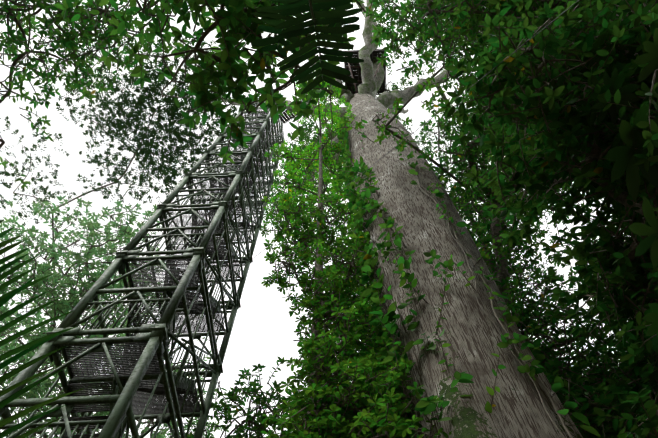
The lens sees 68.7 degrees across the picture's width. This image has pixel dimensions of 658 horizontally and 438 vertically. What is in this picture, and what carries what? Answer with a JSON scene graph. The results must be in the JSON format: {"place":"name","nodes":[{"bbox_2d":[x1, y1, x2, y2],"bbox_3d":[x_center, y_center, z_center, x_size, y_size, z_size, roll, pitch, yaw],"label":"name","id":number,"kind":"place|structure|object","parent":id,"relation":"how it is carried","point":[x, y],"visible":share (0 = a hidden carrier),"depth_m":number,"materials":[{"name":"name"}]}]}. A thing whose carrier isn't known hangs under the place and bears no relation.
{"place":"outdoors","nodes":[
{"label":"outdoors","id":0,"kind":"place"},
{"bbox_2d":[0,0,630,437],"label":"sky","id":1,"kind":"structure","parent":0,"point":[263,328],"materials":[{"name":"white"}]},
{"bbox_2d":[244,4,496,254],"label":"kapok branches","id":2,"kind":"object","parent":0,"point":[307,137],"visible":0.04,"depth_m":36.30,"materials":[{"name":"green plant"}]},
{"bbox_3d":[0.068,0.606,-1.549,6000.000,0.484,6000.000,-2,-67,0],"label":"forest ground","id":3,"kind":"structure","parent":0,"visible":0},
{"bbox_2d":[0,227,83,437],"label":"palm frond","id":4,"kind":"object","parent":3,"relation":"on","point":[31,345],"visible":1,"depth_m":2.98,"materials":[{"name":"green"}]},
{"bbox_2d":[0,0,169,188],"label":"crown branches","id":5,"kind":"object","parent":3,"relation":"on","point":[71,35],"visible":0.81,"depth_m":13.12,"materials":[{"name":"green plant"}]},
{"bbox_2d":[0,194,229,437],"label":"distant tree branches","id":6,"kind":"object","parent":3,"relation":"on","point":[62,305],"visible":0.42,"depth_m":21.59,"materials":[{"name":"green plant"}]},
{"bbox_2d":[0,24,253,408],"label":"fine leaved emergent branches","id":7,"kind":"object","parent":3,"relation":"on","point":[146,133],"visible":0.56,"depth_m":28.33,"materials":[{"name":"green plant"}]},
{"bbox_2d":[0,93,284,437],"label":"tower","id":8,"kind":"structure","parent":3,"relation":"on","point":[124,395],"depth_m":10.74,"materials":[{"name":"metal"}]},
{"bbox_2d":[97,0,578,364],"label":"tower guy cables","id":9,"kind":"object","parent":8,"relation":"attached to","point":[450,103],"visible":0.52,"depth_m":7.98,"materials":[{"name":"grey metal"}]},
{"bbox_2d":[52,0,365,163],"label":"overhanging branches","id":10,"kind":"object","parent":3,"relation":"on","point":[236,19],"visible":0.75,"depth_m":9.04,"materials":[{"name":"green plant"}]},
{"bbox_2d":[183,357,306,437],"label":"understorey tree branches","id":11,"kind":"object","parent":3,"relation":"on","point":[250,421],"visible":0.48,"depth_m":11.45,"materials":[{"name":"green plant"}]},
{"bbox_2d":[260,113,442,437],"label":"low bright tree branches","id":12,"kind":"object","parent":3,"relation":"on","point":[332,407],"visible":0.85,"depth_m":8.85,"materials":[{"name":"green plant"}]},
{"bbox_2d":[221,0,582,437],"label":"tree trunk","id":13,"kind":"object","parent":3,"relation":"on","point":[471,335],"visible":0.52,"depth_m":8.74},
{"bbox_2d":[251,0,363,94],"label":"frond","id":14,"kind":"object","parent":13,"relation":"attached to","point":[271,15],"visible":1,"depth_m":5.54,"materials":[{"name":"green plant"}]},
{"bbox_2d":[261,71,355,241],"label":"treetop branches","id":15,"kind":"object","parent":13,"relation":"attached to","point":[297,161],"visible":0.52,"depth_m":20.59,"materials":[{"name":"green plant"}]},
{"bbox_2d":[279,49,385,122],"bbox_3d":[0.068,-8.367,30.621,8.216,6.729,3.402,-17,-68,6],"label":"treetop platform","id":16,"kind":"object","parent":13,"relation":"attached to","point":[355,74],"visible":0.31,"depth_m":31.37,"materials":[{"name":"brown wood"}]},
{"bbox_2d":[327,93,642,437],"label":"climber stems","id":17,"kind":"object","parent":13,"relation":"attached to","point":[359,204],"visible":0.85,"depth_m":8.80,"materials":[{"name":"green plant"}]},
{"bbox_2d":[298,0,647,397],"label":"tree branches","id":18,"kind":"object","parent":3,"relation":"on","point":[462,212],"visible":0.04,"depth_m":20.71,"materials":[{"name":"green plant"}]},
{"bbox_2d":[339,0,633,348],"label":"lit tree branches","id":19,"kind":"object","parent":3,"relation":"on","point":[383,128],"visible":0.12,"depth_m":14.29,"materials":[{"name":"green plant"}]},
{"bbox_2d":[354,0,657,437],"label":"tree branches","id":20,"kind":"object","parent":3,"relation":"on","point":[457,12],"visible":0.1,"depth_m":12.43,"materials":[{"name":"green plant"}]},
{"bbox_2d":[437,0,657,437],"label":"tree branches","id":21,"kind":"object","parent":3,"relation":"on","point":[554,91],"visible":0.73,"depth_m":8.02,"materials":[{"name":"green plant"}]},
{"bbox_2d":[570,28,657,335],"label":"foliage","id":22,"kind":"object","parent":3,"relation":"on","point":[624,158],"visible":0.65,"depth_m":6.76,"materials":[{"name":"green plant"}]},
{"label":"epiphyte leaves","id":23,"kind":"object","parent":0,"visible":0},
{"bbox_2d":[543,0,590,33],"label":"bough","id":24,"kind":"object","parent":23,"relation":"attached to","point":[570,10],"depth_m":11.96,"materials":[{"name":"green plant"}]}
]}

